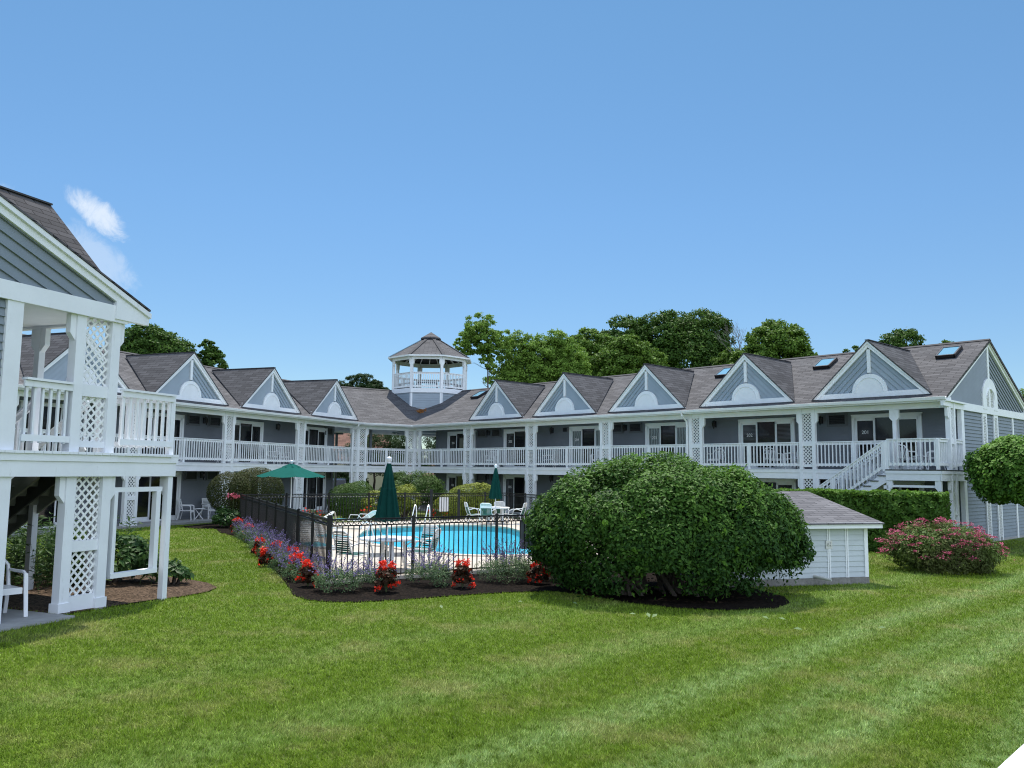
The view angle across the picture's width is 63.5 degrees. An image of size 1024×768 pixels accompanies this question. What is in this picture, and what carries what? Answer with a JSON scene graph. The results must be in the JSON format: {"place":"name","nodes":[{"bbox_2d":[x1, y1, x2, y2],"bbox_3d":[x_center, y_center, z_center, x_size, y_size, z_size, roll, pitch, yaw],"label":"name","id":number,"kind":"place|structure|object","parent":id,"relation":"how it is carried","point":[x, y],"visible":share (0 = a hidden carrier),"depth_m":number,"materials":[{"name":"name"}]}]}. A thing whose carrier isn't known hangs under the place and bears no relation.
{"place":"outdoors","nodes":[
{"label":"outdoors","id":0,"kind":"place"},
{"bbox_2d":[0,492,1023,767],"bbox_3d":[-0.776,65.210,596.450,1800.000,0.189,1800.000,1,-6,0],"label":"lawn","id":1,"kind":"structure","parent":0,"point":[552,670],"depth_m":10.02,"materials":[{"name":"plant"}]},
{"bbox_2d":[0,185,178,631],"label":"motel wing","id":2,"kind":"structure","parent":1,"relation":"on","point":[52,276],"depth_m":13.27,"materials":[{"name":"wood"}]},
{"bbox_2d":[2,559,27,616],"bbox_3d":[-7.685,3.006,12.314,0.680,0.920,0.655,-4,-7,36],"label":"garden chair","id":3,"kind":"object","parent":2,"relation":"on","point":[9,589],"visible":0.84,"depth_m":12.37,"materials":[{"name":"white plastic"}]},
{"bbox_2d":[106,487,162,578],"bbox_3d":[-6.496,2.527,14.220,0.120,1.500,1.100,-2,-6,21],"label":"sign frame","id":4,"kind":"object","parent":2,"relation":"attached to","point":[154,534],"visible":0.85,"depth_m":14.22,"materials":[{"name":"white paint"}]},
{"bbox_2d":[2,572,216,613],"bbox_3d":[-9.290,3.948,16.275,7.518,0.174,5.027,-2,-7,26],"label":"wood chip bed","id":5,"kind":"object","parent":1,"relation":"on","point":[124,590],"visible":0.41,"depth_m":15.46,"materials":[{"name":"wood"}]},
{"bbox_2d":[4,512,159,593],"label":"tall perennials","id":6,"kind":"object","parent":5,"relation":"on","point":[16,551],"visible":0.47,"depth_m":16.43,"materials":[{"name":"green plant"}]},
{"bbox_2d":[45,531,158,582],"bbox_3d":[-8.338,3.600,16.999,2.229,1.148,1.835,1,-6,0],"label":"peony bush","id":7,"kind":"object","parent":5,"relation":"on","point":[133,546],"visible":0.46,"depth_m":16.72,"materials":[{"name":"green plant"}]},
{"bbox_2d":[153,558,194,584],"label":"peony bush","id":8,"kind":"object","parent":5,"relation":"on","point":[179,571],"visible":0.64,"depth_m":16.75,"materials":[{"name":"green plant"}]},
{"bbox_2d":[101,323,196,354],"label":"maple tree","id":9,"kind":"object","parent":1,"relation":"on","point":[151,339],"visible":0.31,"depth_m":71.01,"materials":[{"name":"green plant"}]},
{"bbox_2d":[180,523,231,528],"bbox_3d":[-12.372,5.979,34.950,2.600,0.001,4.000,1,-6,0],"label":"shrub bed","id":10,"kind":"object","parent":1,"relation":"on","point":[207,526],"visible":0.42,"depth_m":34.21,"materials":[{"name":"soil"}]},
{"bbox_2d":[206,467,284,525],"bbox_3d":[-11.520,4.821,35.561,2.334,2.500,3.422,-5,-8,43],"label":"topiary shrub","id":11,"kind":"object","parent":10,"relation":"on","point":[237,481],"visible":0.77,"depth_m":35.11,"materials":[{"name":"green plant"}]},
{"bbox_2d":[197,339,228,368],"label":"maple tree","id":12,"kind":"object","parent":1,"relation":"on","point":[211,355],"visible":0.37,"depth_m":74.18,"materials":[{"name":"green plant"}]},
{"bbox_2d":[326,483,371,515],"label":"bush","id":13,"kind":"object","parent":1,"relation":"on","point":[338,490],"depth_m":43.73,"materials":[{"name":"green plant"}]},
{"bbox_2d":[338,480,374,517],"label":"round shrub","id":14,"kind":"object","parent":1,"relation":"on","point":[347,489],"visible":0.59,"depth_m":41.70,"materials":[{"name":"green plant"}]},
{"bbox_2d":[333,433,390,490],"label":"building","id":15,"kind":"structure","parent":1,"relation":"on","point":[344,438],"depth_m":76.04,"materials":[{"name":"paint"}]},
{"bbox_2d":[339,373,388,389],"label":"yew tree","id":16,"kind":"object","parent":1,"relation":"on","point":[359,378],"visible":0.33,"depth_m":83.64,"materials":[{"name":"green plant"}]},
{"bbox_2d":[360,490,379,509],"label":"variegated shrub","id":17,"kind":"object","parent":1,"relation":"on","point":[374,499],"visible":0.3,"depth_m":40.31,"materials":[{"name":"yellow plant"}]},
{"bbox_2d":[395,484,420,516],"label":"variegated shrub","id":18,"kind":"object","parent":1,"relation":"on","point":[404,488],"visible":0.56,"depth_m":40.76,"materials":[{"name":"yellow plant"}]},
{"bbox_2d":[243,518,579,583],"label":"pool deck","id":19,"kind":"structure","parent":1,"relation":"on","point":[361,546],"depth_m":22.42,"materials":[{"name":"concrete"}]},
{"bbox_2d":[257,460,324,507],"bbox_3d":[-8.903,4.444,33.206,2.516,2.770,2.516,1,-6,0],"label":"open parasol","id":20,"kind":"object","parent":19,"relation":"on","point":[291,469],"visible":0.88,"depth_m":32.73,"materials":[{"name":"green fabric"}]},
{"bbox_2d":[331,530,372,573],"bbox_3d":[-3.697,3.838,19.007,0.694,0.958,0.757,-4,-8,37],"label":"patio chair","id":21,"kind":"object","parent":19,"relation":"on","point":[339,537],"visible":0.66,"depth_m":18.86,"materials":[{"name":"plastic"}]},
{"bbox_2d":[334,510,375,528],"bbox_3d":[-6.265,5.388,33.010,1.973,0.750,0.749,-2,-6,21],"label":"sun lounger","id":22,"kind":"object","parent":19,"relation":"on","point":[371,514],"visible":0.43,"depth_m":32.75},
{"bbox_2d":[360,536,411,569],"bbox_3d":[-2.978,4.022,19.633,1.310,0.736,1.310,1,-6,0],"label":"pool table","id":23,"kind":"object","parent":19,"relation":"on","point":[389,541],"visible":0.77,"depth_m":19.54,"materials":[{"name":"white plastic"}]},
{"bbox_2d":[375,457,399,566],"bbox_3d":[-2.967,3.117,19.728,0.572,2.765,0.572,5,-7,-34],"label":"closed parasol","id":24,"kind":"object","parent":19,"relation":"on","point":[387,506],"visible":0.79,"depth_m":19.66,"materials":[{"name":"green fabric"}]},
{"bbox_2d":[402,525,438,563],"bbox_3d":[-2.267,4.031,20.680,0.694,0.958,0.757,-4,-7,37],"label":"patio chair","id":25,"kind":"object","parent":19,"relation":"on","point":[426,535],"visible":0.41,"depth_m":20.92,"materials":[{"name":"plastic"}]},
{"bbox_2d":[404,528,440,569],"bbox_3d":[-2.117,3.938,19.782,0.757,0.958,0.694,-1,-6,13],"label":"patio chair","id":26,"kind":"object","parent":19,"relation":"on","point":[432,541],"visible":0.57,"depth_m":19.69,"materials":[{"name":"plastic"}]},
{"bbox_2d":[240,489,628,579],"bbox_3d":[-2.051,4.775,29.558,13.206,1.550,20.380,3,-7,-24],"label":"pool fence","id":27,"kind":"object","parent":19,"relation":"on","point":[291,522],"visible":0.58,"depth_m":20.56,"materials":[{"name":"black metal"}]},
{"bbox_2d":[439,497,448,511],"bbox_3d":[-3.242,5.729,39.366,0.500,0.680,0.020,5,-7,-34],"label":"notice board","id":28,"kind":"object","parent":27,"relation":"attached to","point":[443,504],"visible":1,"depth_m":39.35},
{"bbox_2d":[520,521,532,548],"bbox_3d":[0.631,3.788,20.898,1.000,0.720,0.020,5,-7,-34],"label":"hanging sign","id":29,"kind":"object","parent":27,"relation":"attached to","point":[522,532],"visible":0.22,"depth_m":20.65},
{"bbox_2d":[349,524,527,556],"bbox_3d":[-2.243,5.434,29.232,7.038,0.085,13.446,2,-6,-12],"label":"pool coping","id":30,"kind":"object","parent":19,"relation":"on","point":[399,526],"visible":0.32,"depth_m":32.67,"materials":[{"name":"concrete"}]},
{"bbox_2d":[374,531,530,553],"bbox_3d":[-2.229,6.209,29.158,6.414,1.110,12.772,2,-6,-12],"label":"pool basin","id":31,"kind":"object","parent":19,"relation":"in","point":[465,540],"visible":0.06,"depth_m":35.22,"materials":[{"name":"paint"}]},
{"bbox_2d":[360,526,519,536],"bbox_3d":[-2.222,5.557,29.227,6.414,0.200,12.772,2,-6,-12],"label":"pool tile band","id":32,"kind":"object","parent":31,"relation":"attached to","point":[446,529],"visible":0.29,"depth_m":34.85,"materials":[{"name":"tile"}]},
{"bbox_2d":[464,502,482,523],"bbox_3d":[-1.737,5.745,36.883,0.757,0.958,0.694,3,-6,-18],"label":"patio chair","id":33,"kind":"object","parent":19,"relation":"on","point":[467,509],"visible":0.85,"depth_m":36.66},
{"bbox_2d":[479,503,496,524],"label":"patio chair","id":34,"kind":"object","parent":19,"relation":"on","point":[486,506],"visible":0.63,"depth_m":35.95,"materials":[{"name":"plastic"}]},
{"bbox_2d":[489,464,501,523],"bbox_3d":[-0.740,4.992,37.080,0.572,2.765,0.572,4,-7,-29],"label":"closed parasol","id":35,"kind":"object","parent":19,"relation":"on","point":[495,491],"visible":0.84,"depth_m":37.01,"materials":[{"name":"green fabric"}]},
{"bbox_2d":[486,506,509,523],"bbox_3d":[-0.750,5.878,36.987,1.310,0.736,1.310,4,-7,-28],"label":"patio table","id":36,"kind":"object","parent":19,"relation":"on","point":[501,510],"visible":0.59,"depth_m":36.76,"materials":[{"name":"white plastic"}]},
{"bbox_2d":[493,501,508,522],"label":"patio chair","id":37,"kind":"object","parent":19,"relation":"on","point":[500,503],"visible":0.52,"depth_m":38.16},
{"bbox_2d":[508,503,526,524],"bbox_3d":[0.260,5.758,36.783,0.757,0.958,0.694,-1,-6,18],"label":"patio chair","id":38,"kind":"object","parent":19,"relation":"on","point":[523,508],"visible":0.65,"depth_m":36.73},
{"bbox_2d":[378,470,447,515],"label":"dome shrub","id":39,"kind":"object","parent":1,"relation":"on","point":[420,484],"visible":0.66,"depth_m":44.46,"materials":[{"name":"green plant"}]},
{"bbox_2d":[433,492,465,518],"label":"broad shrub","id":40,"kind":"object","parent":1,"relation":"on","point":[455,504],"visible":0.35,"depth_m":41.63,"materials":[{"name":"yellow plant"}]},
{"bbox_2d":[447,482,499,518],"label":"variegated shrub","id":41,"kind":"object","parent":1,"relation":"on","point":[466,488],"visible":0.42,"depth_m":42.65,"materials":[{"name":"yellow plant"}]},
{"bbox_2d":[453,312,514,387],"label":"birch tree","id":42,"kind":"object","parent":1,"relation":"on","point":[476,333],"visible":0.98,"depth_m":72.22,"materials":[{"name":"green plant"}]},
{"bbox_2d":[216,525,789,609],"bbox_3d":[-2.288,5.107,25.679,11.495,0.026,25.198,3,-7,-24],"label":"mulch bed","id":43,"kind":"object","parent":1,"relation":"on","point":[409,589],"visible":0.46,"depth_m":16.56,"materials":[{"name":"soil"}]},
{"bbox_2d":[211,505,240,527],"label":"leafy shrub","id":44,"kind":"object","parent":43,"relation":"on","point":[224,515],"visible":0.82,"depth_m":33.53,"materials":[{"name":"green plant"}]},
{"bbox_2d":[232,516,255,534],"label":"catmint plant","id":45,"kind":"object","parent":43,"relation":"on","point":[238,525],"visible":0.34,"depth_m":29.26,"materials":[{"name":"purple plant"}]},
{"bbox_2d":[234,519,261,540],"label":"catmint plant","id":46,"kind":"object","parent":43,"relation":"on","point":[248,528],"visible":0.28,"depth_m":27.34,"materials":[{"name":"purple plant"}]},
{"bbox_2d":[242,522,270,545],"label":"catmint plant","id":47,"kind":"object","parent":43,"relation":"on","point":[252,534],"visible":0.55,"depth_m":25.56,"materials":[{"name":"purple plant"}]},
{"bbox_2d":[251,536,266,554],"bbox_3d":[-7.075,4.524,23.130,0.456,0.602,0.453,3,-7,-25],"label":"red begonia","id":48,"kind":"object","parent":43,"relation":"on","point":[256,544],"visible":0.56,"depth_m":23.09,"materials":[{"name":"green plant"}]},
{"bbox_2d":[245,527,278,549],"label":"catmint plant","id":49,"kind":"object","parent":43,"relation":"on","point":[255,537],"visible":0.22,"depth_m":23.86,"materials":[{"name":"purple plant"}]},
{"bbox_2d":[257,546,272,566],"bbox_3d":[-6.135,4.313,20.594,0.400,0.536,0.402,6,-8,-40],"label":"red begonia","id":50,"kind":"object","parent":43,"relation":"on","point":[261,558],"visible":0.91,"depth_m":20.53,"materials":[{"name":"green plant"}]},
{"bbox_2d":[255,529,289,556],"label":"catmint plant","id":51,"kind":"object","parent":43,"relation":"on","point":[280,538],"visible":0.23,"depth_m":22.31,"materials":[{"name":"purple plant"}]},
{"bbox_2d":[263,538,300,563],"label":"catmint plant","id":52,"kind":"object","parent":43,"relation":"on","point":[277,549],"visible":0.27,"depth_m":20.72,"materials":[{"name":"purple plant"}]},
{"bbox_2d":[266,542,312,572],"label":"catmint plant","id":53,"kind":"object","parent":43,"relation":"on","point":[280,557],"visible":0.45,"depth_m":19.23,"materials":[{"name":"purple plant"}]},
{"bbox_2d":[288,550,304,577],"bbox_3d":[-4.803,4.035,18.427,0.470,0.622,0.481,1,-6,0],"label":"red begonia","id":54,"kind":"object","parent":43,"relation":"on","point":[299,555],"visible":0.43,"depth_m":18.37,"materials":[{"name":"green plant"}]},
{"bbox_2d":[276,550,323,582],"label":"catmint plant","id":55,"kind":"object","parent":43,"relation":"on","point":[296,571],"visible":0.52,"depth_m":17.84,"materials":[{"name":"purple plant"}]},
{"bbox_2d":[295,557,319,587],"bbox_3d":[-4.189,3.869,17.046,0.539,0.615,0.474,1,-6,0],"label":"red begonia","id":56,"kind":"object","parent":43,"relation":"on","point":[307,574],"visible":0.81,"depth_m":16.92,"materials":[{"name":"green plant"}]},
{"bbox_2d":[310,549,363,592],"bbox_3d":[-3.471,3.708,16.433,1.051,0.833,1.109,4,-7,-27],"label":"catmint plant","id":57,"kind":"object","parent":43,"relation":"on","point":[338,573],"visible":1,"depth_m":16.32,"materials":[{"name":"green plant"}]},
{"bbox_2d":[357,556,399,584],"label":"catmint plant","id":58,"kind":"object","parent":43,"relation":"on","point":[369,576],"visible":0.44,"depth_m":16.80,"materials":[{"name":"green plant"}]},
{"bbox_2d":[374,559,400,591],"bbox_3d":[-2.469,3.815,16.418,0.548,0.646,0.535,1,-6,0],"label":"red begonia","id":59,"kind":"object","parent":43,"relation":"on","point":[386,574],"visible":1,"depth_m":16.32,"materials":[{"name":"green plant"}]},
{"bbox_2d":[402,542,457,587],"bbox_3d":[-1.746,3.844,17.635,1.191,0.916,1.314,1,-6,0],"label":"catmint plant","id":60,"kind":"object","parent":43,"relation":"on","point":[434,569],"visible":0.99,"depth_m":17.48,"materials":[{"name":"green plant"}]},
{"bbox_2d":[451,558,475,587],"bbox_3d":[-1.007,3.944,17.232,0.539,0.626,0.526,1,-6,0],"label":"red begonia","id":61,"kind":"object","parent":43,"relation":"on","point":[460,573],"visible":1,"depth_m":17.12,"materials":[{"name":"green plant"}]},
{"bbox_2d":[474,536,531,583],"bbox_3d":[-0.112,3.895,18.422,1.467,1.020,1.394,1,-6,0],"label":"catmint plant","id":62,"kind":"object","parent":43,"relation":"on","point":[504,562],"visible":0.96,"depth_m":18.21,"materials":[{"name":"green plant"}]},
{"bbox_2d":[525,557,551,583],"bbox_3d":[0.581,4.035,17.978,0.530,0.619,0.491,-3,-7,31],"label":"red begonia","id":63,"kind":"object","parent":43,"relation":"on","point":[535,569],"visible":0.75,"depth_m":17.88,"materials":[{"name":"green plant"}]},
{"bbox_2d":[522,450,816,601],"bbox_3d":[3.166,2.824,17.071,5.924,3.009,4.293,1,-6,0],"label":"bush","id":64,"kind":"object","parent":43,"relation":"on","point":[668,519],"visible":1,"depth_m":15.64,"materials":[{"name":"green plant"}]},
{"bbox_2d":[9,331,1023,541],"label":"motel building","id":65,"kind":"structure","parent":1,"relation":"on","point":[848,420],"depth_m":36.80,"materials":[{"name":"wood"}]},
{"bbox_2d":[22,488,76,528],"bbox_3d":[-17.681,4.380,31.317,0.075,2.180,2.720,-2,-6,21],"label":"sliding door","id":66,"kind":"structure","parent":65,"relation":"in","point":[52,508],"depth_m":31.50,"materials":[{"name":"white paint"}]},
{"bbox_2d":[19,400,80,450],"bbox_3d":[-17.650,1.814,31.587,0.075,2.180,2.720,-2,-6,21],"label":"sliding door","id":67,"kind":"structure","parent":65,"relation":"in","point":[45,411],"depth_m":31.47,"materials":[{"name":"white paint"}]},
{"bbox_2d":[137,471,181,521],"bbox_3d":[-15.649,4.951,36.504,0.075,2.180,2.720,-2,-6,21],"label":"sliding door","id":68,"kind":"structure","parent":65,"relation":"in","point":[144,506],"depth_m":36.16,"materials":[{"name":"white paint"}]},
{"bbox_2d":[142,412,184,461],"bbox_3d":[-15.618,2.385,36.774,0.075,2.180,2.720,-2,-6,21],"label":"sliding door","id":69,"kind":"structure","parent":65,"relation":"in","point":[179,419],"depth_m":37.54,"materials":[{"name":"white paint"}]},
{"bbox_2d":[176,499,194,519],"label":"garden chair","id":70,"kind":"object","parent":65,"relation":"on","point":[181,505],"visible":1,"depth_m":37.15,"materials":[{"name":"white plastic"}]},
{"bbox_2d":[199,498,214,518],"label":"garden chair","id":71,"kind":"object","parent":65,"relation":"on","point":[207,505],"visible":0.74,"depth_m":38.74,"materials":[{"name":"white plastic"}]},
{"bbox_2d":[226,419,263,463],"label":"sliding door","id":72,"kind":"structure","parent":65,"relation":"in","point":[253,431],"depth_m":42.24,"materials":[{"name":"white paint"}]},
{"bbox_2d":[297,472,325,510],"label":"sliding door","id":73,"kind":"structure","parent":65,"relation":"in","point":[315,485],"depth_m":47.53,"materials":[{"name":"white paint"}]},
{"bbox_2d":[298,426,327,464],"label":"sliding door","id":74,"kind":"structure","parent":65,"relation":"in","point":[314,435],"depth_m":47.72,"materials":[{"name":"white paint"}]},
{"bbox_2d":[388,332,471,435],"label":"rooftop gazebo","id":75,"kind":"object","parent":65,"relation":"on","point":[431,350],"visible":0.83,"depth_m":54.99,"materials":[{"name":"wood"}]},
{"bbox_2d":[446,473,475,502],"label":"sliding door","id":76,"kind":"structure","parent":65,"relation":"in","point":[453,480],"depth_m":50.73,"materials":[{"name":"white paint"}]},
{"bbox_2d":[447,431,476,466],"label":"sliding door","id":77,"kind":"structure","parent":65,"relation":"in","point":[454,439],"depth_m":50.78,"materials":[{"name":"white paint"}]},
{"bbox_2d":[503,429,532,466],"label":"sliding door","id":78,"kind":"structure","parent":65,"relation":"in","point":[512,437],"depth_m":47.01,"materials":[{"name":"white paint"}]},
{"bbox_2d":[503,474,536,513],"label":"sliding door","id":79,"kind":"structure","parent":65,"relation":"in","point":[511,483],"depth_m":46.80,"materials":[{"name":"white paint"}]},
{"bbox_2d":[569,425,607,467],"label":"sliding door","id":80,"kind":"structure","parent":65,"relation":"in","point":[578,435],"depth_m":43.19,"materials":[{"name":"white paint"}]},
{"bbox_2d":[645,422,688,460],"bbox_3d":[7.408,2.924,39.292,0.102,2.180,2.720,6,-8,-43],"label":"sliding door","id":81,"kind":"structure","parent":65,"relation":"in","point":[660,434],"depth_m":39.42,"materials":[{"name":"white paint"}]},
{"bbox_2d":[706,448,724,467],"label":"garden chair","id":82,"kind":"object","parent":65,"relation":"on","point":[717,457],"visible":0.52,"depth_m":36.57,"materials":[{"name":"white plastic"}]},
{"bbox_2d":[738,417,795,468],"bbox_3d":[10.930,2.572,35.547,0.102,2.180,2.720,6,-8,-43],"label":"sliding door","id":83,"kind":"structure","parent":65,"relation":"in","point":[767,430],"depth_m":35.59,"materials":[{"name":"white paint"}]},
{"bbox_2d":[744,478,796,489],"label":"sliding door","id":84,"kind":"structure","parent":65,"relation":"in","point":[777,483],"depth_m":34.94,"materials":[{"name":"white paint"}]},
{"bbox_2d":[763,447,783,468],"bbox_3d":[10.892,3.092,34.538,0.655,0.920,0.680,2,-6,-10],"label":"garden chair","id":85,"kind":"object","parent":65,"relation":"on","point":[772,457],"visible":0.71,"depth_m":34.67,"materials":[{"name":"white plastic"}]},
{"bbox_2d":[851,412,923,469],"bbox_3d":[14.428,2.224,31.850,0.075,2.180,2.720,6,-8,-43],"label":"sliding door","id":86,"kind":"structure","parent":65,"relation":"in","point":[865,427],"depth_m":31.92,"materials":[{"name":"white paint"}]},
{"bbox_2d":[853,480,924,490],"bbox_3d":[14.397,4.789,31.580,0.075,2.180,2.720,6,-8,-43],"label":"sliding door","id":87,"kind":"structure","parent":65,"relation":"in","point":[896,482],"depth_m":31.15,"materials":[{"name":"white paint"}]},
{"bbox_2d":[898,444,918,469],"bbox_3d":[14.376,2.670,30.252,0.680,0.920,0.655,5,-7,-35],"label":"garden chair","id":88,"kind":"object","parent":65,"relation":"on","point":[904,458],"visible":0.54,"depth_m":30.12,"materials":[{"name":"white plastic"}]},
{"bbox_2d":[482,329,550,384],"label":"birch tree","id":89,"kind":"object","parent":1,"relation":"on","point":[507,372],"visible":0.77,"depth_m":73.60,"materials":[{"name":"green plant"}]},
{"bbox_2d":[511,329,591,382],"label":"birch tree","id":90,"kind":"object","parent":1,"relation":"on","point":[557,355],"visible":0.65,"depth_m":74.21,"materials":[{"name":"green plant"}]},
{"bbox_2d":[570,327,615,374],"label":"maple tree","id":91,"kind":"object","parent":1,"relation":"on","point":[587,340],"visible":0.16,"depth_m":81.43,"materials":[{"name":"green plant"}]},
{"bbox_2d":[592,314,654,356],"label":"maple tree","id":92,"kind":"object","parent":1,"relation":"on","point":[627,321],"visible":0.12,"depth_m":91.60,"materials":[{"name":"green plant"}]},
{"bbox_2d":[585,333,669,376],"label":"maple tree","id":93,"kind":"object","parent":1,"relation":"on","point":[625,354],"visible":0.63,"depth_m":76.93,"materials":[{"name":"green plant"}]},
{"bbox_2d":[629,307,736,368],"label":"maple tree","id":94,"kind":"object","parent":1,"relation":"on","point":[686,338],"visible":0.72,"depth_m":89.94,"materials":[{"name":"green plant"}]},
{"bbox_2d":[709,347,737,365],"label":"maple tree","id":95,"kind":"object","parent":1,"relation":"on","point":[723,359],"visible":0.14,"depth_m":85.71,"materials":[{"name":"green plant"}]},
{"bbox_2d":[713,320,761,350],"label":"dead tree","id":96,"kind":"object","parent":1,"relation":"on","point":[733,336],"visible":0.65,"depth_m":84.56,"materials":[{"name":"grey plant"}]},
{"bbox_2d":[729,318,817,363],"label":"maple tree","id":97,"kind":"object","parent":1,"relation":"on","point":[779,338],"visible":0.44,"depth_m":78.24,"materials":[{"name":"green plant"}]},
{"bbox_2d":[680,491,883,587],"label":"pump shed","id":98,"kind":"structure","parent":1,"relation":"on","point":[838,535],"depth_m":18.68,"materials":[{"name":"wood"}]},
{"bbox_2d":[772,487,951,552],"bbox_3d":[11.579,4.492,27.606,5.623,2.061,2.007,-4,-8,37],"label":"clipped hedge","id":99,"kind":"object","parent":1,"relation":"on","point":[892,509],"visible":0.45,"depth_m":26.41,"materials":[{"name":"green plant"}]},
{"bbox_2d":[878,328,925,346],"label":"maple tree","id":100,"kind":"object","parent":1,"relation":"on","point":[897,337],"visible":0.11,"depth_m":74.61,"materials":[{"name":"green plant"}]},
{"bbox_2d":[874,516,1008,574],"bbox_3d":[11.136,4.171,21.560,3.437,1.423,2.999,1,-6,0],"label":"spirea bush","id":101,"kind":"object","parent":1,"relation":"on","point":[977,551],"visible":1,"depth_m":20.84,"materials":[{"name":"green plant"}]},
{"bbox_2d":[962,434,1023,506],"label":"round tree","id":102,"kind":"object","parent":1,"relation":"on","point":[994,470],"visible":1,"depth_m":27.02,"materials":[{"name":"green plant"}]},
{"bbox_2d":[998,744,1023,767],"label":"balcony rail","id":103,"kind":"object","parent":1,"relation":"on","point":[1015,759],"visible":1,"depth_m":2.79,"materials":[{"name":"white paint"}]},
{"bbox_2d":[0,0,1023,457],"label":"sky","id":104,"kind":"structure","parent":0,"point":[303,189],"materials":[{"name":"blue"}]},
{"label":"parking lot","id":105,"kind":"structure","parent":0,"visible":0},
{"bbox_2d":[341,434,408,490],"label":"evergreen tree","id":106,"kind":"object","parent":105,"relation":"on","point":[387,438],"visible":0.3,"depth_m":67.18,"materials":[{"name":"green plant"}]},
{"bbox_2d":[386,435,435,492],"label":"evergreen tree","id":107,"kind":"object","parent":105,"relation":"on","point":[430,445],"visible":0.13,"depth_m":68.47,"materials":[{"name":"green plant"}]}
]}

